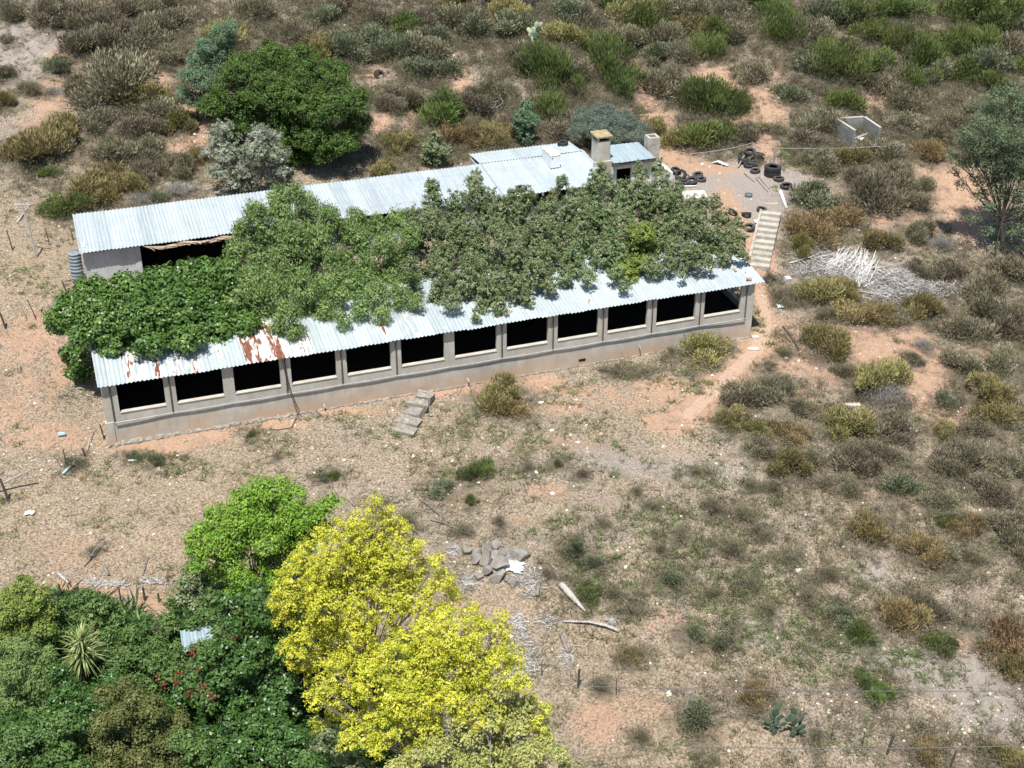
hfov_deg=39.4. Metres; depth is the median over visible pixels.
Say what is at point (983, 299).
shrub
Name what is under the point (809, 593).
shrub
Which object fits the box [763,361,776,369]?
shrub
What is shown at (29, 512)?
plastic rag
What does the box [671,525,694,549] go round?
shrub
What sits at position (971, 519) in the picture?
shrub
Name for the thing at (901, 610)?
shrub
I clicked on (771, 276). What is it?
shrub
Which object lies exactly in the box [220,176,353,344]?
pepper tree
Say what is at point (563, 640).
log
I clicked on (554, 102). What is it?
shrub
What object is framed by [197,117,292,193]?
silvery tree
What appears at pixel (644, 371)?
shrub
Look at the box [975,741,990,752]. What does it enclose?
shrub
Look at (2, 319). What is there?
wire fence
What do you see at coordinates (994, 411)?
shrub
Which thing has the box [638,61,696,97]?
shrub
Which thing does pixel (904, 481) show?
shrub
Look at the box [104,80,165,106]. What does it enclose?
shrub
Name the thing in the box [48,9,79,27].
shrub
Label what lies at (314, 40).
shrub
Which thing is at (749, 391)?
shrub
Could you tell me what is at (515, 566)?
plastic rag
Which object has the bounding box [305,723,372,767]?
bush
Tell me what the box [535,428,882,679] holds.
dry stalks
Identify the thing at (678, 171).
tyre
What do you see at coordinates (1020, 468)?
shrub
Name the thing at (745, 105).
shrub
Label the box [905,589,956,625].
shrub
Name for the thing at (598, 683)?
shrub
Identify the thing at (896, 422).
shrub
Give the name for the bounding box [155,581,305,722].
flowering creeper
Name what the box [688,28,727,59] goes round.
shrub
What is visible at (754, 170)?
tyre
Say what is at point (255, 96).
round tree
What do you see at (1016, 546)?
shrub
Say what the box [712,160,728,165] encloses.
bent sheet
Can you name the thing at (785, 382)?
shrub
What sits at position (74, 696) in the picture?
bush
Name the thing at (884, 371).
shrub
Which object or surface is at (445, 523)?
dead branch
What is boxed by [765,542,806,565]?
shrub
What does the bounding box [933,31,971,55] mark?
shrub
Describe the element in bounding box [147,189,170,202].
shrub
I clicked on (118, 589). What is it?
wire fence
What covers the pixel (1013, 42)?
shrub
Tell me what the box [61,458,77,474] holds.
pipe
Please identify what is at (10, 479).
wire fence
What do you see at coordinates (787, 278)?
foam block
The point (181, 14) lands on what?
shrub
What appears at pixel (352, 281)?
pepper tree
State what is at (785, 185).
tyre
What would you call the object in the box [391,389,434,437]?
steps
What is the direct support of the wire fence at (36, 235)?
on the ground at (732, 182)
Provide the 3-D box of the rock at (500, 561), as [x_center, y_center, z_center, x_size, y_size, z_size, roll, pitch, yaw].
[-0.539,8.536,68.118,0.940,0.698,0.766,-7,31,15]
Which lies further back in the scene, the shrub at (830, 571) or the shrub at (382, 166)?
the shrub at (382, 166)
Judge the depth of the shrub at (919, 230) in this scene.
92.62 m
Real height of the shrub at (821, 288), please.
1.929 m
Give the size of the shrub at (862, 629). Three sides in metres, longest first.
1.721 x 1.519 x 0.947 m
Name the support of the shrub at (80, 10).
on the ground at (732, 182)
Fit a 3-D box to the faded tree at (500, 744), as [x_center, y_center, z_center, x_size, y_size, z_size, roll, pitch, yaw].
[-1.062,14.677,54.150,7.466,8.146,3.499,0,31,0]
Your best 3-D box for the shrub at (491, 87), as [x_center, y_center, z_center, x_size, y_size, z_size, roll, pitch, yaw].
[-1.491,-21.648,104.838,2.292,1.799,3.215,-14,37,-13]
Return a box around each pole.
[15,204,36,257]
[782,326,798,349]
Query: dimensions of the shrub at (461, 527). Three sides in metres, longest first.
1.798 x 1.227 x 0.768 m
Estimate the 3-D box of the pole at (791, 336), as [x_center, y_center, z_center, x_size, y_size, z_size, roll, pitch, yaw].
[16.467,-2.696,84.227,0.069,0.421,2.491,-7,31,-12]
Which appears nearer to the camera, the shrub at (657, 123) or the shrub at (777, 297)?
the shrub at (777, 297)
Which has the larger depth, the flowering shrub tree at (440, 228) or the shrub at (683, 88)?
the shrub at (683, 88)
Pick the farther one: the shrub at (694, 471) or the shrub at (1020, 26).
the shrub at (1020, 26)
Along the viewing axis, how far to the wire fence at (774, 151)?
99.71 m
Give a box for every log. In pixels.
[56,572,68,583]
[101,562,109,575]
[535,582,540,596]
[558,582,586,612]
[559,633,569,652]
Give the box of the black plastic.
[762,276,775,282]
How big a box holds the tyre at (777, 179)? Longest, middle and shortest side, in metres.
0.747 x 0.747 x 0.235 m
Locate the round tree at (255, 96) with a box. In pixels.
[194,37,376,167]
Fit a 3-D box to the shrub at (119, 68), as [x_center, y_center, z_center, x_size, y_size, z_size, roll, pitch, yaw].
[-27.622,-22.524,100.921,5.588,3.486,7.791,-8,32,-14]
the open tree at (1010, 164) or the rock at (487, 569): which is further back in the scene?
the open tree at (1010, 164)
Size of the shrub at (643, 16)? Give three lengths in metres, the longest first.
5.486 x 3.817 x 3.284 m
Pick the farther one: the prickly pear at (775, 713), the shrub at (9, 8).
the shrub at (9, 8)
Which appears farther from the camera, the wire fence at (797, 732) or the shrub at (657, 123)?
the shrub at (657, 123)
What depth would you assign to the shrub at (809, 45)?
110.48 m
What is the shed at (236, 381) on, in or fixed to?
on the ground at (732, 182)
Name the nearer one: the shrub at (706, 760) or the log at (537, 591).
the shrub at (706, 760)
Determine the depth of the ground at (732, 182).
73.42 m
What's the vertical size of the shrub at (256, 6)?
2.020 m
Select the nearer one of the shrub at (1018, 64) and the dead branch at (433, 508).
the dead branch at (433, 508)
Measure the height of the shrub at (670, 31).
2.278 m
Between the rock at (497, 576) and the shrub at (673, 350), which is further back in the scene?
the shrub at (673, 350)
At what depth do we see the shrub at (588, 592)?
67.08 m
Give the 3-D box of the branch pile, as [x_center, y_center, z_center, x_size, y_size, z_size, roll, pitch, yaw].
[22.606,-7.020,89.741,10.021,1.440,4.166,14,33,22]
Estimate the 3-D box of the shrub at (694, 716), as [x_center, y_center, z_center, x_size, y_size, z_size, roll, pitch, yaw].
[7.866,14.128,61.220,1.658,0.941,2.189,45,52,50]
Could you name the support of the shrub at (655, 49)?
on the ground at (732, 182)
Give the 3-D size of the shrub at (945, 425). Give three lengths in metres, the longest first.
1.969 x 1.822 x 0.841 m
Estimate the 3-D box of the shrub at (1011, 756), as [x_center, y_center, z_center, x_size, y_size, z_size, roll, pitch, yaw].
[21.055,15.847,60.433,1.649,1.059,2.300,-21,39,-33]
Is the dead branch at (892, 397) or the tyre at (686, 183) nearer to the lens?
the dead branch at (892, 397)
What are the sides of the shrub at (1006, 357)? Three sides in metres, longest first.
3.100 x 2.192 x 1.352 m
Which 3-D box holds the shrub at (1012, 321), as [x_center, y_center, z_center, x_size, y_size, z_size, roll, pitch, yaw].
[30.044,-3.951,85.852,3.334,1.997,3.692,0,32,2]
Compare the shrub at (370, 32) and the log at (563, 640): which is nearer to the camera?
the log at (563, 640)
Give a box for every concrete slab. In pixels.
[682,190,707,198]
[748,347,758,350]
[764,202,777,204]
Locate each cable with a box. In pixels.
[542,685,1023,691]
[685,745,1023,748]
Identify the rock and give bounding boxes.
[462,547,471,553]
[471,547,480,555]
[472,553,481,563]
[474,572,483,580]
[479,553,492,565]
[482,564,492,574]
[483,541,491,554]
[489,569,506,583]
[491,539,500,549]
[491,550,501,558]
[492,555,509,570]
[504,575,509,581]
[507,576,520,588]
[510,548,530,561]
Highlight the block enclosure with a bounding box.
[835,116,881,148]
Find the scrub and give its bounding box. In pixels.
[0,0,1023,767]
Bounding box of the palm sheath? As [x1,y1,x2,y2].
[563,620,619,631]
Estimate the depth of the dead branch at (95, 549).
67.51 m
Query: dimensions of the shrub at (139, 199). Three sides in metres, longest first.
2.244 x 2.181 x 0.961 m
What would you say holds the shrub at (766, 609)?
on the ground at (732, 182)
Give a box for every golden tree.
[264,490,463,710]
[300,600,553,767]
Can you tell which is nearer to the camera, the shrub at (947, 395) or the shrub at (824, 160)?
the shrub at (947, 395)
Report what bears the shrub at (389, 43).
on the ground at (732, 182)
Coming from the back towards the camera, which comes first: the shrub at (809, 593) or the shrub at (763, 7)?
the shrub at (763, 7)
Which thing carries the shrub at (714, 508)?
on the ground at (732, 182)
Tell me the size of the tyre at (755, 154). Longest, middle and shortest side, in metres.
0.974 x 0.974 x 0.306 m
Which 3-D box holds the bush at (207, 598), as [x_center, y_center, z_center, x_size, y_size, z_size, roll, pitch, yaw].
[-12.392,10.630,62.638,5.248,3.479,3.130,-18,35,-27]
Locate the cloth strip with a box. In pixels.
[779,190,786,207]
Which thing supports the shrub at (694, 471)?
on the ground at (732, 182)
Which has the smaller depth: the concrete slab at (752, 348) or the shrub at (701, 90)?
the concrete slab at (752, 348)
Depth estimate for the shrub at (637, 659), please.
64.18 m
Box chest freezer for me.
[542,146,560,167]
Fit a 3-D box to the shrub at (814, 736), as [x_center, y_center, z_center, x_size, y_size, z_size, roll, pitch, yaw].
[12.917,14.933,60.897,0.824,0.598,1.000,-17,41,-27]
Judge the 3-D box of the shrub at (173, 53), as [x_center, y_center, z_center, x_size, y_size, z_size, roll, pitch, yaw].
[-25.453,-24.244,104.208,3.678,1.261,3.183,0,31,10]
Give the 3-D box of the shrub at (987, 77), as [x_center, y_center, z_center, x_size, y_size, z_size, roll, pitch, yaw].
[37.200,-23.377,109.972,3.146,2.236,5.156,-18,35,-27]
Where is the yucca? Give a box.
[57,618,110,685]
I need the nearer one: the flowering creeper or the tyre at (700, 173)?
the flowering creeper
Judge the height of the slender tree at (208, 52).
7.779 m
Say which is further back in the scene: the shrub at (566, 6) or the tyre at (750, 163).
the shrub at (566, 6)
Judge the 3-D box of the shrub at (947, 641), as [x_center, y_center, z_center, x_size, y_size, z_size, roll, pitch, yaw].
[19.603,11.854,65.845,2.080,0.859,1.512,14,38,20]
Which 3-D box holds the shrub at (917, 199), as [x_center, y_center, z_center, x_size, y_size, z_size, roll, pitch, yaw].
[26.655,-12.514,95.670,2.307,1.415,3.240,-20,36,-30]
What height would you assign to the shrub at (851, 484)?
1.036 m
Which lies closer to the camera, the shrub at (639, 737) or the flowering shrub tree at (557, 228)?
the shrub at (639, 737)
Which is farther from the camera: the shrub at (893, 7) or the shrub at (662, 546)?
the shrub at (893, 7)
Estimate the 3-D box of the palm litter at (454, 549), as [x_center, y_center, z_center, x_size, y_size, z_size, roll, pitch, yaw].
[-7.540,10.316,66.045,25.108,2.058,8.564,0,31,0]
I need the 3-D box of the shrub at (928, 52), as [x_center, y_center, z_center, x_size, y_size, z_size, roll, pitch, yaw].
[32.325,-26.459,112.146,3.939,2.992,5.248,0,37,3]
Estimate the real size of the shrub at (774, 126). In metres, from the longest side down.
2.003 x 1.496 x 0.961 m
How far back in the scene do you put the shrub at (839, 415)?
77.33 m
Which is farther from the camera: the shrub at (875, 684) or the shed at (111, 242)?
the shed at (111, 242)
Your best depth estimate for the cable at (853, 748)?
42.55 m
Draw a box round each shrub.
[0,0,28,21]
[0,35,13,43]
[0,64,17,77]
[0,90,16,106]
[0,125,59,163]
[15,79,40,95]
[22,0,72,27]
[27,132,75,158]
[32,110,82,154]
[34,189,95,220]
[35,165,62,175]
[39,53,71,73]
[44,85,62,97]
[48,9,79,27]
[55,0,100,29]
[55,21,127,55]
[61,72,95,95]
[61,454,88,471]
[63,79,130,115]
[66,159,125,199]
[75,105,120,133]
[81,41,160,98]
[82,174,123,206]
[86,544,99,553]
[88,6,136,33]
[90,134,138,160]
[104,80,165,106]
[105,0,149,16]
[109,169,149,194]
[112,110,168,136]
[119,27,177,56]
[124,188,152,205]
[124,449,143,462]
[127,87,181,120]
[128,158,170,183]
[129,10,180,43]
[131,131,166,160]
[138,0,178,18]
[144,42,184,61]
[146,454,165,467]
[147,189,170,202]
[148,5,201,28]
[155,87,179,103]
[158,106,197,133]
[161,181,200,198]
[167,152,194,178]
[187,145,213,164]
[196,15,251,42]
[230,0,277,20]
[246,429,259,436]
[270,453,281,459]
[278,17,322,43]
[297,30,340,61]
[300,3,340,23]
[317,471,329,482]
[318,25,359,56]
[322,0,351,9]
[324,470,341,480]
[350,1,392,24]
[350,43,392,63]
[355,22,396,46]
[368,156,395,175]
[369,28,416,58]
[374,92,407,110]
[375,128,419,156]
[379,10,423,33]
[380,84,425,104]
[395,506,422,525]
[401,50,466,79]
[402,26,452,59]
[407,83,467,125]
[411,3,443,28]
[411,23,450,41]
[423,1,472,26]
[429,477,457,498]
[434,0,469,6]
[436,120,481,149]
[446,522,476,536]
[452,0,489,24]
[454,10,499,38]
[454,455,496,481]
[456,119,513,148]
[459,84,495,114]
[464,493,479,505]
[474,370,521,417]
[477,79,506,103]
[486,0,533,19]
[490,121,517,143]
[490,398,531,418]
[491,512,506,531]
[493,7,537,34]
[507,39,541,68]
[508,36,573,80]
[520,461,534,474]
[521,86,567,120]
[532,62,587,94]
[534,564,554,579]
[540,19,589,44]
[548,107,578,140]
[549,0,586,22]
[553,458,563,467]
[560,533,584,567]
[565,2,605,27]
[565,55,593,77]
[568,27,620,53]
[571,465,591,478]
[574,580,604,606]
[581,554,604,570]
[586,35,638,76]
[587,676,621,697]
[592,515,613,534]
[596,23,647,45]
[597,0,625,8]
[600,360,634,378]
[600,582,635,605]
[603,62,651,99]
[604,0,666,18]
[605,592,658,620]
[617,723,653,748]
[618,0,677,33]
[618,647,643,666]
[627,362,663,379]
[633,486,643,494]
[638,18,686,45]
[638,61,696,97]
[639,498,667,510]
[640,115,667,135]
[642,40,670,65]
[653,540,670,557]
[657,0,712,17]
[658,567,687,591]
[660,123,687,147]
[664,38,700,63]
[664,347,680,358]
[667,11,715,35]
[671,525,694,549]
[673,118,743,148]
[676,75,709,103]
[676,328,734,371]
[676,696,713,735]
[678,71,742,121]
[684,624,706,641]
[685,465,703,476]
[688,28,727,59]
[689,750,719,767]
[697,492,731,517]
[699,582,725,601]
[702,14,734,42]
[707,633,734,651]
[711,403,752,434]
[711,534,753,563]
[712,84,752,116]
[713,0,760,23]
[718,376,776,406]
[722,15,753,41]
[731,501,764,523]
[733,119,765,143]
[734,677,777,712]
[735,61,774,84]
[740,417,772,437]
[740,433,776,457]
[740,573,766,594]
[743,0,772,6]
[744,474,762,494]
[748,523,781,546]
[750,121,770,131]
[752,0,795,20]
[755,0,809,47]
[755,371,797,406]
[756,601,781,621]
[762,122,787,133]
[763,270,778,280]
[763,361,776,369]
[764,479,787,500]
[765,283,794,310]
[765,418,811,447]
[765,446,814,476]
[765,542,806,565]
[770,82,811,100]
[774,346,794,357]
[779,286,814,308]
[782,207,840,247]
[785,127,828,146]
[786,396,812,417]
[788,179,839,211]
[790,47,822,70]
[790,231,815,258]
[791,13,835,46]
[792,274,849,302]
[792,587,821,610]
[796,105,850,131]
[799,322,852,363]
[800,0,858,27]
[800,444,831,465]
[801,144,841,176]
[803,34,844,56]
[807,31,874,86]
[808,727,823,743]
[810,201,866,230]
[816,307,838,319]
[817,404,876,441]
[822,564,846,583]
[824,87,867,112]
[826,604,858,629]
[827,362,857,376]
[827,441,884,477]
[828,0,888,23]
[830,297,901,327]
[831,275,861,304]
[832,145,874,164]
[832,190,873,223]
[834,35,863,53]
[838,471,862,499]
[843,165,871,184]
[844,616,876,647]
[845,507,894,545]
[846,17,890,38]
[848,168,911,219]
[851,381,912,409]
[852,354,914,393]
[852,667,897,705]
[853,45,899,77]
[858,437,908,464]
[860,66,904,95]
[860,135,906,159]
[862,228,906,248]
[870,405,917,449]
[872,0,935,19]
[873,471,930,497]
[875,594,935,635]
[881,17,928,55]
[881,80,928,112]
[882,109,924,137]
[884,307,912,326]
[885,159,916,181]
[890,184,934,208]
[892,529,950,567]
[898,60,943,90]
[898,350,926,366]
[899,27,950,68]
[901,290,949,320]
[904,217,938,245]
[904,256,932,281]
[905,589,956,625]
[908,174,937,190]
[910,137,947,160]
[911,734,943,767]
[913,339,934,350]
[916,483,958,506]
[916,631,959,658]
[921,118,958,145]
[922,57,954,83]
[922,234,955,249]
[925,538,963,567]
[926,449,970,479]
[928,257,970,279]
[930,418,958,439]
[932,0,1021,30]
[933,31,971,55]
[934,512,963,528]
[935,310,1001,341]
[935,389,960,407]
[936,110,984,133]
[938,348,986,373]
[941,20,1003,53]
[943,434,995,470]
[946,53,991,85]
[946,509,991,540]
[956,413,997,440]
[958,92,1010,116]
[960,268,1009,299]
[960,547,990,565]
[964,283,1011,324]
[965,369,1017,405]
[966,399,1023,425]
[966,470,1017,507]
[967,42,1019,75]
[970,68,1019,94]
[975,611,1023,665]
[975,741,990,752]
[979,508,1023,539]
[982,340,1016,374]
[984,107,1021,127]
[985,125,1020,149]
[985,253,1023,282]
[986,450,1023,481]
[987,739,1023,767]
[988,302,1023,341]
[989,29,1023,57]
[992,647,1023,683]
[997,523,1023,563]
[998,0,1023,20]
[1011,14,1023,31]
[1011,49,1023,74]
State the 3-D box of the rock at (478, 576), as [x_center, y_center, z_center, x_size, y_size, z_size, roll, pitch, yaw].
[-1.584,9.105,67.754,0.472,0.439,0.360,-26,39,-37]
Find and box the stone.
[844,403,860,406]
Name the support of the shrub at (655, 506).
on the ground at (732, 182)
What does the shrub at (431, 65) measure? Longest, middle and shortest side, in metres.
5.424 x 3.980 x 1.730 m
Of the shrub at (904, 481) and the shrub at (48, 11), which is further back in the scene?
the shrub at (48, 11)
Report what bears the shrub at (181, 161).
on the ground at (732, 182)
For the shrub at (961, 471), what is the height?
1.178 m
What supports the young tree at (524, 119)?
on the ground at (732, 182)
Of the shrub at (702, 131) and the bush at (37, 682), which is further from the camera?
the shrub at (702, 131)
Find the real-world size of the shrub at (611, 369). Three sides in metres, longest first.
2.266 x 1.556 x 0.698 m
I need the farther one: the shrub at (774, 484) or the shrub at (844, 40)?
the shrub at (844, 40)
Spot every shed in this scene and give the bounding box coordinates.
[72,129,672,279]
[90,232,764,447]
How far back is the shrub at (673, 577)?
67.73 m
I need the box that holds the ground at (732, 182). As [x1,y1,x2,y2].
[0,0,1023,767]
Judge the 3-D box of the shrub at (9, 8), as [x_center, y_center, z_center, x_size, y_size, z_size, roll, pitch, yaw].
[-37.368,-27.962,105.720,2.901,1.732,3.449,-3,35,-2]
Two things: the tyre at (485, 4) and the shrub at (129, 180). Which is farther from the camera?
the tyre at (485, 4)
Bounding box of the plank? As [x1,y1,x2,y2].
[15,208,27,222]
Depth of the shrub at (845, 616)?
66.24 m
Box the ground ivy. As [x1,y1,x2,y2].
[0,573,449,767]
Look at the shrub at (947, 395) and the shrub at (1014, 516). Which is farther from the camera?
the shrub at (947, 395)
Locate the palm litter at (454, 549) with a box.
[81,542,618,683]
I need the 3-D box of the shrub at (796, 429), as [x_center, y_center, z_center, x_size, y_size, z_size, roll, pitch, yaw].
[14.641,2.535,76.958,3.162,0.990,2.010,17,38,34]
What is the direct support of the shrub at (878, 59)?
on the ground at (732, 182)
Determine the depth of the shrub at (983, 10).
116.43 m
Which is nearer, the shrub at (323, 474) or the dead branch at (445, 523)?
the dead branch at (445, 523)
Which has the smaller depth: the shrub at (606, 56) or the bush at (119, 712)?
the bush at (119, 712)
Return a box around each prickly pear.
[526,22,542,42]
[763,701,806,736]
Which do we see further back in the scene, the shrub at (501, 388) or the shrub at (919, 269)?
the shrub at (919, 269)
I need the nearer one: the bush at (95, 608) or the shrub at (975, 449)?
the bush at (95, 608)
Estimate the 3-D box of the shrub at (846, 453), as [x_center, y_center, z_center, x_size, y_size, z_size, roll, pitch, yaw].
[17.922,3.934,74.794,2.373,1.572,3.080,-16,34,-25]
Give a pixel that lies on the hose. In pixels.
(291, 396)
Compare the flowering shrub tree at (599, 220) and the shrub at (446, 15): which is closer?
the flowering shrub tree at (599, 220)
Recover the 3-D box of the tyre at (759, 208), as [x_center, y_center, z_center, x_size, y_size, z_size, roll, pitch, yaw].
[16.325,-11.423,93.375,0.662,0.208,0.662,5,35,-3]
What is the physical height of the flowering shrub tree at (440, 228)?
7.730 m
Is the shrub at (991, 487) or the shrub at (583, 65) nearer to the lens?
the shrub at (991, 487)
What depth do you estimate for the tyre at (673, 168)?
98.60 m
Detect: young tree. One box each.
[180,472,346,597]
[419,130,452,165]
[510,98,541,146]
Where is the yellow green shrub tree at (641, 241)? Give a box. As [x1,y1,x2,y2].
[612,220,660,285]
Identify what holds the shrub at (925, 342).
on the ground at (732, 182)
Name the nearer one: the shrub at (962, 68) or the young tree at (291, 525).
the young tree at (291, 525)
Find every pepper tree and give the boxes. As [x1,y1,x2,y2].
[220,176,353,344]
[326,203,425,332]
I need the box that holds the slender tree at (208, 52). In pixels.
[174,17,241,121]
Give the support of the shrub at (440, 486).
on the ground at (732, 182)
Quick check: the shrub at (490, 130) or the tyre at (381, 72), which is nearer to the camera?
the shrub at (490, 130)
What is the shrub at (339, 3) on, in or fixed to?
on the ground at (732, 182)
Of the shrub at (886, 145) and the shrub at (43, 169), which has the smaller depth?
the shrub at (43, 169)
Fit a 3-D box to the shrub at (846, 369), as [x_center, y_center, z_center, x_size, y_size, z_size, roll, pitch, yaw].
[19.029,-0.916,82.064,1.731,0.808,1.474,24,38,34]
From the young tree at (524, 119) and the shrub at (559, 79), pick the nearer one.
the young tree at (524, 119)
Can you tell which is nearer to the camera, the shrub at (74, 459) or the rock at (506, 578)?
the rock at (506, 578)
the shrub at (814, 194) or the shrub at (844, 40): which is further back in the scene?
the shrub at (844, 40)
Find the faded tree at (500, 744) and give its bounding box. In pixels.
[383,674,581,767]
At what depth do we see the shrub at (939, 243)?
92.61 m
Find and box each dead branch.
[83,530,116,566]
[137,551,162,575]
[418,497,452,522]
[430,510,477,536]
[876,388,912,405]
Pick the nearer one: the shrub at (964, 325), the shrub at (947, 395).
the shrub at (947, 395)
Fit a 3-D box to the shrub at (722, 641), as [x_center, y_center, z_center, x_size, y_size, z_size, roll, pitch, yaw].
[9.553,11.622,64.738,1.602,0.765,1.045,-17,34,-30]
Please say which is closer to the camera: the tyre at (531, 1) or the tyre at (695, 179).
the tyre at (695, 179)
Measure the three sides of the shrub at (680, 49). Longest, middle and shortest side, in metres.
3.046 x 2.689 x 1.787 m
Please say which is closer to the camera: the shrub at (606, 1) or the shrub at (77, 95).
the shrub at (77, 95)
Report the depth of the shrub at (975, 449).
75.48 m
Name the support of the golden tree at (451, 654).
on the ground at (732, 182)
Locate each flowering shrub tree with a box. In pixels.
[398,167,508,296]
[424,232,550,322]
[490,174,582,294]
[554,160,638,287]
[617,157,695,293]
[675,192,750,279]
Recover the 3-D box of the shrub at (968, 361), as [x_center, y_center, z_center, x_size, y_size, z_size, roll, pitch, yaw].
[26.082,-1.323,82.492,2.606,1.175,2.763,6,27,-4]
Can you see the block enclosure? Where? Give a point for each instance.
(848, 130)
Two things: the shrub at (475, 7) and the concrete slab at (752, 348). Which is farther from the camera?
the shrub at (475, 7)
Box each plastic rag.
[23,510,34,514]
[498,560,525,572]
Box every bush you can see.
[0,571,61,648]
[0,631,64,721]
[0,707,93,767]
[34,586,184,657]
[36,655,123,744]
[76,671,198,767]
[99,640,196,697]
[165,726,236,767]
[166,584,288,656]
[173,559,245,612]
[193,705,336,767]
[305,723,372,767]
[566,99,653,144]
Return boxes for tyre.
[374,69,384,78]
[481,0,490,6]
[516,185,526,191]
[525,0,535,5]
[557,140,567,145]
[671,166,680,174]
[675,169,686,179]
[679,179,689,184]
[686,176,697,184]
[692,171,702,177]
[697,176,705,182]
[738,157,748,162]
[741,212,750,215]
[743,162,753,168]
[743,223,754,231]
[744,147,755,155]
[747,160,759,165]
[750,168,759,173]
[752,151,764,158]
[756,206,766,211]
[764,163,781,172]
[764,170,780,177]
[773,176,783,181]
[780,182,791,189]
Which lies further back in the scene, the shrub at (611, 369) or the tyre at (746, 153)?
the tyre at (746, 153)
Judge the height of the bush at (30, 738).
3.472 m
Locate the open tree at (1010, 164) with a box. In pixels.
[943,77,1023,255]
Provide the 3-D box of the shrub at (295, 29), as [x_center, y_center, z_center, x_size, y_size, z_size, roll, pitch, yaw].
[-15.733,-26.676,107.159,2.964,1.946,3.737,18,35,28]
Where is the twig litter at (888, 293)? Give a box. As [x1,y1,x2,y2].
[782,243,963,301]
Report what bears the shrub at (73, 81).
on the ground at (732, 182)
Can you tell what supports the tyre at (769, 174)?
on the ground at (732, 182)
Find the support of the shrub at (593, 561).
on the ground at (732, 182)
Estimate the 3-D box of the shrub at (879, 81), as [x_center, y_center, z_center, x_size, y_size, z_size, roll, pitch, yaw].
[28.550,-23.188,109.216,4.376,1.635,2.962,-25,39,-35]
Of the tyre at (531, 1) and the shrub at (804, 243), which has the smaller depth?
the shrub at (804, 243)
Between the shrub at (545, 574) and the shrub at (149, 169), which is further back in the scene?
the shrub at (149, 169)
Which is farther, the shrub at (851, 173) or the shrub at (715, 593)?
the shrub at (851, 173)
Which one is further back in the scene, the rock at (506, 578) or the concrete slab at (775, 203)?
the concrete slab at (775, 203)
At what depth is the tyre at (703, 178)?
97.48 m
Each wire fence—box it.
[0,226,73,249]
[0,281,67,328]
[0,424,104,501]
[44,584,182,602]
[541,661,1021,767]
[689,142,904,162]
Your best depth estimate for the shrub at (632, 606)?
66.19 m
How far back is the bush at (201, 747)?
56.08 m
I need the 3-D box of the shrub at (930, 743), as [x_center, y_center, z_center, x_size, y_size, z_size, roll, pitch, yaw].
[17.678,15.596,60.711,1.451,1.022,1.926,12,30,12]
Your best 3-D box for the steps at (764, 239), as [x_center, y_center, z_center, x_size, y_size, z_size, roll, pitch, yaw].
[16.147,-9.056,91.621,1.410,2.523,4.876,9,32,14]
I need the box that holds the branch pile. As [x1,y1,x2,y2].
[789,246,956,293]
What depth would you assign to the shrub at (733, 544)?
69.78 m
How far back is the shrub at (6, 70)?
100.41 m
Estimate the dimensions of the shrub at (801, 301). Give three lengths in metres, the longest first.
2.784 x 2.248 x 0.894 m
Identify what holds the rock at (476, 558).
on the ground at (732, 182)
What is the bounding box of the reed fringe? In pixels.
[143,236,245,250]
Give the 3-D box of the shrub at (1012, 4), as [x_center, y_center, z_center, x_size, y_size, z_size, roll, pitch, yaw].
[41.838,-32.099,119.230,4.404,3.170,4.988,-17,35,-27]
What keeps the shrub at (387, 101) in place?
on the ground at (732, 182)
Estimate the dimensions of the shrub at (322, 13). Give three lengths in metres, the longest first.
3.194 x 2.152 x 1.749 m
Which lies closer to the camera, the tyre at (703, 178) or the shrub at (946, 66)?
the tyre at (703, 178)
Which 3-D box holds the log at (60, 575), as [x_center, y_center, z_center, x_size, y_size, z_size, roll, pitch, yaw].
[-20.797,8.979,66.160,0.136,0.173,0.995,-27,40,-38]
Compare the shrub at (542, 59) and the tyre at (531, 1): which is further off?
the tyre at (531, 1)
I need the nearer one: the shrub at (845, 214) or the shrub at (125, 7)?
the shrub at (845, 214)
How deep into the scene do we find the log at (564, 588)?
66.84 m
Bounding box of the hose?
[271,361,299,429]
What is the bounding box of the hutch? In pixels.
[180,626,226,667]
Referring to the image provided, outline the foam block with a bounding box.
[784,276,791,281]
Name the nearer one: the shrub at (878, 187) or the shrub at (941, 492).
the shrub at (941, 492)
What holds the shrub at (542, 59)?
on the ground at (732, 182)
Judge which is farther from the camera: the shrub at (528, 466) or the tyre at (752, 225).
the tyre at (752, 225)
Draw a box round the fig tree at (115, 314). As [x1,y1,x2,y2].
[39,255,264,384]
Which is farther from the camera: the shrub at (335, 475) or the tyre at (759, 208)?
the tyre at (759, 208)
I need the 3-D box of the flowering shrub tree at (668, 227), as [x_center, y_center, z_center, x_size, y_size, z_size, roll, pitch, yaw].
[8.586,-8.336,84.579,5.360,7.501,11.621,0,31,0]
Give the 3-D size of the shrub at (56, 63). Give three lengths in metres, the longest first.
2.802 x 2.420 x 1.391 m
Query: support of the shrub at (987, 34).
on the ground at (732, 182)
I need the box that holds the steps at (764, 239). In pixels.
[749,209,780,271]
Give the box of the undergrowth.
[0,0,1023,767]
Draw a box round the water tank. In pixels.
[67,250,83,282]
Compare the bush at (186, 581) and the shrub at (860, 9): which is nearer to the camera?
the bush at (186, 581)
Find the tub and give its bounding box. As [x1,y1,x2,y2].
[745,192,752,196]

